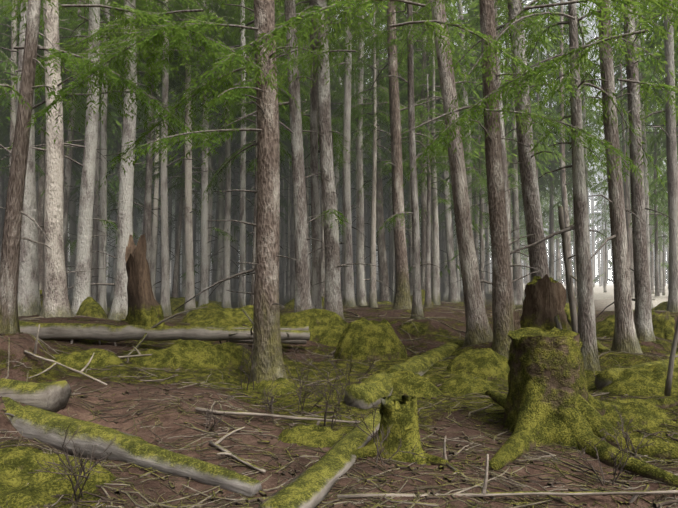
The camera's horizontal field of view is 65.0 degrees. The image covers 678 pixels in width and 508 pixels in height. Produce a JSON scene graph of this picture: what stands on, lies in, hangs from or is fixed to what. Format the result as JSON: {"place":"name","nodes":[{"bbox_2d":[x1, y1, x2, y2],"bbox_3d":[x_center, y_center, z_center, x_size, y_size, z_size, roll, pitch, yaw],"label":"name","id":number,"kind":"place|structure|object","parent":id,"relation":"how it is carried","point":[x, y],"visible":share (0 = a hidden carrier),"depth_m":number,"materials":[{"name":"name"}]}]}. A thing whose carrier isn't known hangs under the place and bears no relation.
{"place":"outdoors","nodes":[
{"label":"outdoors","id":0,"kind":"place"},
{"bbox_2d":[0,0,677,280],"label":"canopy","id":1,"kind":"object","parent":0,"point":[232,13],"visible":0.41,"depth_m":19.18,"materials":[{"name":"green plant"}]},
{"bbox_2d":[0,283,677,507],"bbox_3d":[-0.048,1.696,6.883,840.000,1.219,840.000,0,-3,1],"label":"ground","id":2,"kind":"structure","parent":0,"point":[430,331],"depth_m":6.70,"materials":[{"name":"soil"}]},
{"bbox_2d":[0,0,17,208],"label":"tree","id":3,"kind":"object","parent":2,"relation":"on","point":[13,103],"visible":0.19,"depth_m":23.50,"materials":[{"name":"grey plant"}]},
{"bbox_2d":[0,0,64,333],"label":"tree","id":4,"kind":"object","parent":2,"relation":"on","point":[9,267],"visible":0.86,"depth_m":7.96,"materials":[{"name":"brown plant"}]},
{"bbox_2d":[37,76,45,295],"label":"tree","id":5,"kind":"object","parent":2,"relation":"on","point":[40,211],"visible":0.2,"depth_m":25.03,"materials":[{"name":"grey plant"}]},
{"bbox_2d":[0,0,93,315],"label":"tree","id":6,"kind":"object","parent":2,"relation":"on","point":[29,302],"visible":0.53,"depth_m":12.04,"materials":[{"name":"grey plant"}]},
{"bbox_2d":[0,446,115,507],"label":"moss hummock","id":7,"kind":"object","parent":2,"relation":"on","point":[18,465],"visible":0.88,"depth_m":4.05,"materials":[{"name":"plant"}]},
{"bbox_2d":[40,1,83,275],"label":"tree","id":8,"kind":"object","parent":2,"relation":"on","point":[68,173],"visible":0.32,"depth_m":22.84,"materials":[{"name":"grey plant"}]},
{"bbox_2d":[24,324,106,385],"bbox_3d":[-3.771,1.371,7.195,1.561,0.593,0.693,13,0,20],"label":"stick","id":9,"kind":"object","parent":2,"relation":"on","point":[34,354],"visible":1,"depth_m":7.33,"materials":[{"name":"wood"}]},
{"bbox_2d":[0,0,136,317],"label":"tree","id":10,"kind":"object","parent":2,"relation":"on","point":[55,303],"visible":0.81,"depth_m":11.52,"materials":[{"name":"grey plant"}]},
{"bbox_2d":[68,150,76,303],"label":"tree","id":11,"kind":"object","parent":2,"relation":"on","point":[72,212],"visible":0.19,"depth_m":31.69,"materials":[{"name":"grey plant"}]},
{"bbox_2d":[31,424,116,502],"bbox_3d":[-1.837,1.493,3.790,0.421,0.626,0.721,0,-3,-7],"label":"dead shrub","id":12,"kind":"object","parent":2,"relation":"on","point":[80,470],"visible":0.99,"depth_m":3.76,"materials":[{"name":"wood"}]},
{"bbox_2d":[1,0,162,314],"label":"tree","id":13,"kind":"object","parent":2,"relation":"on","point":[82,287],"visible":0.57,"depth_m":13.96,"materials":[{"name":"grey plant"}]},
{"bbox_2d":[51,348,124,367],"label":"moss hummock","id":14,"kind":"object","parent":2,"relation":"on","point":[100,358],"visible":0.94,"depth_m":8.14,"materials":[{"name":"plant"}]},
{"bbox_2d":[76,297,107,318],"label":"hummock","id":15,"kind":"object","parent":2,"relation":"on","point":[90,306],"visible":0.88,"depth_m":13.38,"materials":[{"name":"plant"}]},
{"bbox_2d":[79,4,112,301],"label":"tree","id":16,"kind":"object","parent":2,"relation":"on","point":[94,294],"visible":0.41,"depth_m":25.08,"materials":[{"name":"grey plant"}]},
{"bbox_2d":[96,0,116,313],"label":"tree","id":17,"kind":"object","parent":2,"relation":"on","point":[101,299],"visible":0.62,"depth_m":17.02,"materials":[{"name":"grey plant"}]},
{"bbox_2d":[40,0,195,320],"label":"tree","id":18,"kind":"object","parent":2,"relation":"on","point":[119,309],"visible":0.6,"depth_m":14.39,"materials":[{"name":"grey plant"}]},
{"bbox_2d":[0,378,261,496],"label":"bank log","id":19,"kind":"object","parent":2,"relation":"on","point":[39,424],"depth_m":4.92,"materials":[{"name":"plant"}]},
{"bbox_2d":[116,7,171,277],"bbox_3d":[-6.904,-7.126,18.598,1.598,19.901,1.776,-1,-3,25],"label":"tree","id":20,"kind":"object","parent":2,"relation":"on","point":[148,213],"visible":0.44,"depth_m":18.43,"materials":[{"name":"grey plant"}]},
{"bbox_2d":[121,234,170,326],"bbox_3d":[-4.339,0.842,12.093,1.073,2.589,0.936,-2,-4,36],"label":"tree stump","id":21,"kind":"object","parent":2,"relation":"on","point":[144,307],"visible":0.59,"depth_m":11.88,"materials":[{"name":"brown wood"}]},
{"bbox_2d":[19,306,309,354],"bbox_3d":[-3.730,1.689,10.222,6.342,1.381,2.271,1,-3,-11],"label":"fallen log","id":22,"kind":"object","parent":2,"relation":"on","point":[78,331],"visible":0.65,"depth_m":10.09,"materials":[{"name":"wood"}]},
{"bbox_2d":[151,83,182,299],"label":"tree","id":23,"kind":"object","parent":2,"relation":"on","point":[154,234],"visible":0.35,"depth_m":27.81,"materials":[{"name":"grey plant"}]},
{"bbox_2d":[150,0,195,315],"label":"tree","id":24,"kind":"object","parent":2,"relation":"on","point":[165,290],"visible":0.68,"depth_m":17.03,"materials":[{"name":"grey plant"}]},
{"bbox_2d":[159,123,199,297],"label":"tree","id":25,"kind":"object","parent":2,"relation":"on","point":[176,266],"visible":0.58,"depth_m":23.18,"materials":[{"name":"grey plant"}]},
{"bbox_2d":[153,0,211,313],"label":"tree","id":26,"kind":"object","parent":2,"relation":"on","point":[190,280],"visible":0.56,"depth_m":18.90,"materials":[{"name":"grey plant"}]},
{"bbox_2d":[129,339,236,369],"bbox_3d":[-2.575,1.775,8.925,1.890,0.720,1.012,0,-3,1],"label":"moss hummock","id":27,"kind":"object","parent":2,"relation":"on","point":[180,354],"visible":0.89,"depth_m":8.64,"materials":[{"name":"moss"}]},
{"bbox_2d":[167,0,226,306],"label":"tree","id":28,"kind":"object","parent":2,"relation":"on","point":[203,281],"visible":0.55,"depth_m":19.93,"materials":[{"name":"grey plant"}]},
{"bbox_2d":[182,303,222,322],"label":"hummock","id":29,"kind":"object","parent":2,"relation":"on","point":[191,316],"visible":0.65,"depth_m":14.53,"materials":[{"name":"plant"}]},
{"bbox_2d":[200,1,222,299],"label":"tree","id":30,"kind":"object","parent":2,"relation":"on","point":[210,196],"visible":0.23,"depth_m":27.74,"materials":[{"name":"grey plant"}]},
{"bbox_2d":[210,188,217,299],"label":"tree","id":31,"kind":"object","parent":2,"relation":"on","point":[214,273],"visible":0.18,"depth_m":34.89,"materials":[{"name":"grey plant"}]},
{"bbox_2d":[210,7,238,307],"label":"tree","id":32,"kind":"object","parent":2,"relation":"on","point":[226,301],"visible":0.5,"depth_m":21.98,"materials":[{"name":"grey plant"}]},
{"bbox_2d":[215,135,238,301],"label":"tree","id":33,"kind":"object","parent":2,"relation":"on","point":[233,269],"visible":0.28,"depth_m":34.69,"materials":[{"name":"grey plant"}]},
{"bbox_2d":[207,0,253,307],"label":"tree","id":34,"kind":"object","parent":2,"relation":"on","point":[242,268],"visible":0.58,"depth_m":17.93,"materials":[{"name":"grey plant"}]},
{"bbox_2d":[213,5,249,301],"bbox_3d":[-6.452,-8.253,30.565,1.255,24.082,2.895,-3,-4,41],"label":"tree","id":35,"kind":"object","parent":2,"relation":"on","point":[219,274],"visible":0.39,"depth_m":29.61,"materials":[{"name":"grey plant"}]},
{"bbox_2d":[216,342,252,371],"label":"moss hummock","id":36,"kind":"object","parent":2,"relation":"on","point":[235,353],"visible":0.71,"depth_m":9.02,"materials":[{"name":"plant"}]},
{"bbox_2d":[189,305,281,326],"bbox_3d":[-2.513,1.670,13.233,2.559,0.790,1.577,1,-3,-22],"label":"hummock","id":37,"kind":"object","parent":2,"relation":"on","point":[229,317],"visible":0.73,"depth_m":12.73,"materials":[{"name":"plant"}]},
{"bbox_2d":[209,427,265,472],"bbox_3d":[-0.965,1.810,4.936,0.353,0.189,0.917,1,-3,-23],"label":"stick","id":38,"kind":"object","parent":2,"relation":"on","point":[225,451],"visible":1,"depth_m":4.94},
{"bbox_2d":[174,0,320,382],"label":"hemlock","id":39,"kind":"object","parent":2,"relation":"on","point":[268,358],"visible":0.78,"depth_m":8.34,"materials":[{"name":"brown plant"}]},
{"bbox_2d":[247,99,282,305],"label":"tree","id":40,"kind":"object","parent":2,"relation":"on","point":[254,248],"visible":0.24,"depth_m":15.96,"materials":[{"name":"grey plant"}]},
{"bbox_2d":[239,377,305,395],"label":"moss hummock","id":41,"kind":"object","parent":2,"relation":"on","point":[282,385],"visible":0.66,"depth_m":8.07,"materials":[{"name":"plant"}]},
{"bbox_2d":[220,0,330,312],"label":"tree","id":42,"kind":"object","parent":2,"relation":"on","point":[303,302],"visible":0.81,"depth_m":12.90,"materials":[{"name":"grey plant"}]},
{"bbox_2d":[195,401,359,424],"bbox_3d":[-0.702,2.026,6.449,2.026,0.354,0.400,5,-3,-1],"label":"stick","id":43,"kind":"object","parent":2,"relation":"on","point":[298,417],"visible":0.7,"depth_m":6.32,"materials":[{"name":"wood"}]},
{"bbox_2d":[283,131,290,302],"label":"tree","id":44,"kind":"object","parent":2,"relation":"on","point":[288,249],"visible":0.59,"depth_m":32.15,"materials":[{"name":"grey plant"}]},
{"bbox_2d":[279,162,309,300],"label":"tree","id":45,"kind":"object","parent":2,"relation":"on","point":[292,257],"visible":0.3,"depth_m":29.20,"materials":[{"name":"grey plant"}]},
{"bbox_2d":[300,7,310,289],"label":"tree","id":46,"kind":"object","parent":2,"relation":"on","point":[306,173],"visible":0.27,"depth_m":28.66,"materials":[{"name":"grey plant"}]},
{"bbox_2d":[275,0,340,308],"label":"tree","id":47,"kind":"object","parent":2,"relation":"on","point":[316,297],"visible":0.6,"depth_m":13.83,"materials":[{"name":"grey plant"}]},
{"bbox_2d":[279,352,342,411],"bbox_3d":[-0.371,1.694,6.822,0.883,0.780,0.986,0,-3,1],"label":"dead shrub","id":48,"kind":"object","parent":2,"relation":"on","point":[305,394],"visible":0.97,"depth_m":6.83,"materials":[{"name":"wood"}]},
{"bbox_2d":[277,424,349,447],"bbox_3d":[-0.260,2.042,5.759,0.999,0.338,0.694,1,-3,-19],"label":"moss hummock","id":49,"kind":"object","parent":2,"relation":"on","point":[313,435],"visible":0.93,"depth_m":5.60,"materials":[{"name":"moss"}]},
{"bbox_2d":[280,308,348,346],"bbox_3d":[-0.440,1.772,12.159,2.589,1.026,1.412,-1,-3,19],"label":"hummock","id":50,"kind":"object","parent":2,"relation":"on","point":[327,327],"visible":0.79,"depth_m":11.85,"materials":[{"name":"plant"}]},
{"bbox_2d":[259,409,380,507],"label":"fallen log","id":51,"kind":"object","parent":2,"relation":"on","point":[311,486],"visible":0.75,"depth_m":4.43,"materials":[{"name":"plant"}]},
{"bbox_2d":[303,2,356,296],"bbox_3d":[-0.765,-7.377,26.332,3.692,21.453,1.909,3,-6,-31],"label":"tree","id":52,"kind":"object","parent":2,"relation":"on","point":[322,265],"visible":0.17,"depth_m":25.36,"materials":[{"name":"grey plant"}]},
{"bbox_2d":[309,364,353,427],"bbox_3d":[-0.007,1.657,6.076,0.460,0.777,0.718,1,-3,-24],"label":"dead shrub","id":53,"kind":"object","parent":2,"relation":"on","point":[327,404],"visible":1,"depth_m":6.08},
{"bbox_2d":[290,343,379,393],"bbox_3d":[-0.072,1.653,7.620,1.317,0.836,0.532,0,-3,-5],"label":"dead shrub","id":54,"kind":"object","parent":2,"relation":"on","point":[370,367],"visible":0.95,"depth_m":7.64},
{"bbox_2d":[0,332,677,507],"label":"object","id":55,"kind":"object","parent":2,"relation":"on","point":[472,503],"visible":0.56,"depth_m":4.80,"materials":[{"name":"wood"}]},
{"bbox_2d":[309,6,368,306],"bbox_3d":[0.428,-10.727,18.065,2.473,26.920,2.141,1,-3,-22],"label":"tree","id":56,"kind":"object","parent":2,"relation":"on","point":[348,300],"visible":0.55,"depth_m":17.87,"materials":[{"name":"grey plant"}]},
{"bbox_2d":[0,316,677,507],"bbox_3d":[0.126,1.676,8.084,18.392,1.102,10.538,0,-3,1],"label":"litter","id":57,"kind":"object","parent":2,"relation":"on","point":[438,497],"depth_m":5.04,"materials":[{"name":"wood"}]},
{"bbox_2d":[1,317,677,507],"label":"twigs","id":58,"kind":"object","parent":2,"relation":"on","point":[411,503],"visible":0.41,"depth_m":4.89,"materials":[{"name":"wood"}]},
{"bbox_2d":[303,0,379,320],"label":"tree","id":59,"kind":"object","parent":2,"relation":"on","point":[333,299],"visible":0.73,"depth_m":13.26,"materials":[{"name":"grey plant"}]},
{"bbox_2d":[31,299,665,354],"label":"litter","id":60,"kind":"object","parent":2,"relation":"on","point":[347,318],"visible":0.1,"depth_m":14.19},
{"bbox_2d":[332,3,393,305],"bbox_3d":[0.695,-9.282,20.110,1.454,24.138,2.811,0,0,45],"label":"tree","id":61,"kind":"object","parent":2,"relation":"on","point":[361,299],"visible":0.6,"depth_m":19.87,"materials":[{"name":"grey plant"}]},
{"bbox_2d":[334,317,406,360],"bbox_3d":[0.630,1.760,10.557,1.488,1.010,1.213,0,-3,1],"label":"moss hummock","id":62,"kind":"object","parent":2,"relation":"on","point":[362,338],"visible":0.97,"depth_m":10.17,"materials":[{"name":"plant"}]},
{"bbox_2d":[352,3,390,301],"bbox_3d":[1.577,-10.114,27.297,2.086,27.356,2.437,2,-4,-35],"label":"tree","id":63,"kind":"object","parent":2,"relation":"on","point":[384,294],"visible":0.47,"depth_m":26.73,"materials":[{"name":"grey plant"}]},
{"bbox_2d":[357,6,390,306],"bbox_3d":[1.253,-3.308,18.976,1.646,12.141,0.939,-3,-4,43],"label":"tree","id":64,"kind":"object","parent":2,"relation":"on","point":[372,295],"visible":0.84,"depth_m":18.82,"materials":[{"name":"grey plant"}]},
{"bbox_2d":[351,403,425,464],"bbox_3d":[0.394,1.706,4.999,0.758,0.662,0.441,1,-3,-25],"label":"dead shrub","id":65,"kind":"object","parent":2,"relation":"on","point":[376,436],"visible":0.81,"depth_m":4.97,"materials":[{"name":"wood"}]},
{"bbox_2d":[384,138,392,300],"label":"tree","id":66,"kind":"object","parent":2,"relation":"on","point":[390,249],"visible":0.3,"depth_m":36.89,"materials":[{"name":"grey plant"}]},
{"bbox_2d":[352,394,448,466],"bbox_3d":[0.586,1.896,5.130,0.960,0.950,0.972,-2,-4,38],"label":"mossy stump","id":67,"kind":"object","parent":2,"relation":"on","point":[399,413],"visible":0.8,"depth_m":5.12,"materials":[{"name":"moss"},{"name":"bark"},{"name":"dark rotten wood"}]},
{"bbox_2d":[361,1,441,309],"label":"tree","id":68,"kind":"object","parent":2,"relation":"on","point":[402,299],"visible":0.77,"depth_m":16.80,"materials":[{"name":"grey plant"}]},
{"bbox_2d":[344,339,463,408],"bbox_3d":[1.397,2.001,9.326,0.494,0.432,4.784,-4,-2,29],"label":"mossy log","id":69,"kind":"object","parent":2,"relation":"on","point":[374,389],"visible":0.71,"depth_m":7.87,"materials":[{"name":"plant"}]},
{"bbox_2d":[376,0,439,318],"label":"tree","id":70,"kind":"object","parent":2,"relation":"on","point":[417,308],"visible":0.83,"depth_m":13.85,"materials":[{"name":"grey plant"}]},
{"bbox_2d":[387,133,435,294],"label":"tree","id":71,"kind":"object","parent":2,"relation":"on","point":[410,240],"visible":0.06,"depth_m":29.92,"materials":[{"name":"grey plant"}]},
{"bbox_2d":[382,368,441,397],"bbox_3d":[0.963,2.068,8.234,1.393,0.587,0.894,-1,-3,23],"label":"moss hummock","id":72,"kind":"object","parent":2,"relation":"on","point":[408,383],"visible":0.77,"depth_m":7.91,"materials":[{"name":"moss"}]},
{"bbox_2d":[404,2,437,289],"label":"tree","id":73,"kind":"object","parent":2,"relation":"on","point":[423,202],"visible":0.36,"depth_m":24.42,"materials":[{"name":"grey plant"}]},
{"bbox_2d":[404,74,451,306],"bbox_3d":[3.249,-2.001,19.486,1.836,9.269,0.677,-1,-3,14],"label":"tree","id":74,"kind":"object","parent":2,"relation":"on","point":[428,302],"visible":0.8,"depth_m":19.23,"materials":[{"name":"grey plant"}]},
{"bbox_2d":[419,42,444,304],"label":"tree","id":75,"kind":"object","parent":2,"relation":"on","point":[436,285],"visible":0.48,"depth_m":21.84,"materials":[{"name":"grey plant"}]},
{"bbox_2d":[438,169,448,299],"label":"tree","id":76,"kind":"object","parent":2,"relation":"on","point":[445,288],"visible":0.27,"depth_m":41.68,"materials":[{"name":"grey plant"}]},
{"bbox_2d":[431,99,459,302],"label":"tree","id":77,"kind":"object","parent":2,"relation":"on","point":[453,296],"visible":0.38,"depth_m":31.47,"materials":[{"name":"grey plant"}]},
{"bbox_2d":[414,0,492,346],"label":"tree","id":78,"kind":"object","parent":2,"relation":"on","point":[478,330],"visible":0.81,"depth_m":10.78,"materials":[{"name":"grey plant"}]},
{"bbox_2d":[439,373,498,393],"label":"moss hummock","id":79,"kind":"object","parent":2,"relation":"on","point":[463,383],"visible":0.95,"depth_m":8.16,"materials":[{"name":"plant"}]},
{"bbox_2d":[448,0,491,301],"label":"tree","id":80,"kind":"object","parent":2,"relation":"on","point":[469,178],"visible":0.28,"depth_m":25.52,"materials":[{"name":"grey plant"}]},
{"bbox_2d":[401,0,547,358],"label":"tree","id":81,"kind":"object","parent":2,"relation":"on","point":[502,311],"visible":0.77,"depth_m":9.32,"materials":[{"name":"brown plant"}]},
{"bbox_2d":[447,348,509,380],"bbox_3d":[2.447,1.988,9.200,1.200,0.709,1.000,0,-3,1],"label":"moss hummock","id":82,"kind":"object","parent":2,"relation":"on","point":[487,363],"visible":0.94,"depth_m":8.96,"materials":[{"name":"moss"}]},
{"bbox_2d":[473,128,486,304],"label":"tree","id":83,"kind":"object","parent":2,"relation":"on","point":[482,259],"visible":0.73,"depth_m":24.73,"materials":[{"name":"grey plant"}]},
{"bbox_2d":[465,0,528,310],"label":"tree","id":84,"kind":"object","parent":2,"relation":"on","point":[505,171],"visible":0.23,"depth_m":19.35,"materials":[{"name":"grey plant"}]},
{"bbox_2d":[440,0,558,287],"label":"tree","id":85,"kind":"object","parent":2,"relation":"on","point":[537,253],"visible":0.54,"depth_m":11.18,"materials":[{"name":"grey plant"}]},
{"bbox_2d":[337,454,677,502],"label":"long stick","id":86,"kind":"object","parent":2,"relation":"on","point":[483,493],"visible":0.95,"depth_m":4.12,"materials":[{"name":"wood"}]},
{"bbox_2d":[511,61,543,305],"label":"tree","id":87,"kind":"object","parent":2,"relation":"on","point":[516,260],"visible":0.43,"depth_m":29.33,"materials":[{"name":"grey plant"}]},
{"bbox_2d":[520,274,567,331],"bbox_3d":[3.948,1.333,10.277,1.479,1.902,1.865,1,-3,-16],"label":"old stump","id":88,"kind":"object","parent":2,"relation":"on","point":[544,302],"visible":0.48,"depth_m":10.22,"materials":[{"name":"brown wood"}]},
{"bbox_2d":[546,1,562,278],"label":"tree","id":89,"kind":"object","parent":2,"relation":"on","point":[551,245],"visible":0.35,"depth_m":41.78,"materials":[{"name":"grey plant"}]},
{"bbox_2d":[538,0,576,301],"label":"tree","id":90,"kind":"object","parent":2,"relation":"on","point":[563,174],"visible":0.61,"depth_m":33.85,"materials":[{"name":"grey plant"}]},
{"bbox_2d":[510,0,606,370],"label":"tree","id":91,"kind":"object","parent":2,"relation":"on","point":[586,316],"visible":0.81,"depth_m":9.24,"materials":[{"name":"grey plant"}]},
{"bbox_2d":[558,206,577,332],"bbox_3d":[4.354,0.355,9.763,0.352,2.532,0.340,-7,0,4],"label":"dead pole","id":92,"kind":"object","parent":2,"relation":"on","point":[572,304],"visible":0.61,"depth_m":9.82,"materials":[{"name":"wood"}]},
{"bbox_2d":[486,327,677,486],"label":"mossy stump","id":93,"kind":"object","parent":2,"relation":"on","point":[548,398],"visible":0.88,"depth_m":5.67,"materials":[{"name":"plant"}]},
{"bbox_2d":[596,315,614,337],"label":"hummock","id":94,"kind":"object","parent":2,"relation":"on","point":[605,327],"visible":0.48,"depth_m":12.55,"materials":[{"name":"plant"}]},
{"bbox_2d":[574,426,638,485],"bbox_3d":[2.281,1.706,4.545,0.493,0.553,0.237,-2,-4,39],"label":"dead shrub","id":95,"kind":"object","parent":2,"relation":"on","point":[619,463],"visible":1,"depth_m":4.50,"materials":[{"name":"wood"}]},
{"bbox_2d":[582,0,645,353],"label":"tree","id":96,"kind":"object","parent":2,"relation":"on","point":[625,338],"visible":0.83,"depth_m":9.74,"materials":[{"name":"grey plant"}]},
{"bbox_2d":[597,405,654,457],"bbox_3d":[2.763,1.734,5.057,0.440,0.483,0.573,-3,-4,41],"label":"dead shrub","id":97,"kind":"object","parent":2,"relation":"on","point":[625,433],"visible":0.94,"depth_m":5.14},
{"bbox_2d":[620,31,633,295],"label":"tree","id":98,"kind":"object","parent":2,"relation":"on","point":[625,190],"visible":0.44,"depth_m":36.81,"materials":[{"name":"grey plant"}]},
{"bbox_2d":[626,99,634,296],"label":"tree","id":99,"kind":"object","parent":2,"relation":"on","point":[631,249],"visible":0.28,"depth_m":42.51,"materials":[{"name":"grey plant"}]},
{"bbox_2d":[595,0,673,341],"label":"tree","id":100,"kind":"object","parent":2,"relation":"on","point":[643,321],"visible":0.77,"depth_m":11.69,"materials":[{"name":"grey plant"}]},
{"bbox_2d":[595,357,677,389],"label":"mossy log","id":101,"kind":"object","parent":2,"relation":"on","point":[606,377],"visible":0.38,"depth_m":7.99,"materials":[{"name":"plant"}]},
{"bbox_2d":[602,401,675,431],"bbox_3d":[3.263,1.959,6.184,1.187,0.492,0.818,0,-3,1],"label":"moss hummock","id":102,"kind":"object","parent":2,"relation":"on","point":[647,415],"visible":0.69,"depth_m":5.97,"materials":[{"name":"moss"}]},
{"bbox_2d":[602,364,677,396],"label":"moss hummock","id":103,"kind":"object","parent":2,"relation":"on","point":[642,381],"visible":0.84,"depth_m":7.57,"materials":[{"name":"moss"}]},
{"bbox_2d":[619,0,677,311],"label":"tree","id":104,"kind":"object","parent":2,"relation":"on","point":[672,176],"visible":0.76,"depth_m":15.65,"materials":[{"name":"grey plant"}]},
{"bbox_2d":[635,6,666,308],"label":"tree","id":105,"kind":"object","parent":2,"relation":"on","point":[646,183],"visible":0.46,"depth_m":24.23,"materials":[{"name":"grey plant"}]},
{"bbox_2d":[651,33,666,295],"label":"tree","id":106,"kind":"object","parent":2,"relation":"on","point":[657,291],"visible":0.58,"depth_m":34.50,"materials":[{"name":"grey plant"}]},
{"bbox_2d":[651,310,674,340],"bbox_3d":[7.829,1.869,12.672,1.518,1.070,1.470,2,-3,-29],"label":"tree stump","id":107,"kind":"object","parent":2,"relation":"on","point":[663,324],"visible":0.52,"depth_m":12.53,"materials":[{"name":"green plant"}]},
{"bbox_2d":[664,318,677,395],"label":"leaning pole","id":108,"kind":"object","parent":2,"relation":"on","point":[668,386],"visible":1,"depth_m":6.39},
{"bbox_2d":[0,0,677,195],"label":"overhanging boughs","id":109,"kind":"object","parent":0,"point":[171,28],"visible":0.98,"depth_m":8.02,"materials":[{"name":"green plant"}]},
{"bbox_2d":[69,0,677,283],"label":"sky","id":110,"kind":"structure","parent":0,"point":[609,252],"materials":[{"name":"white"}]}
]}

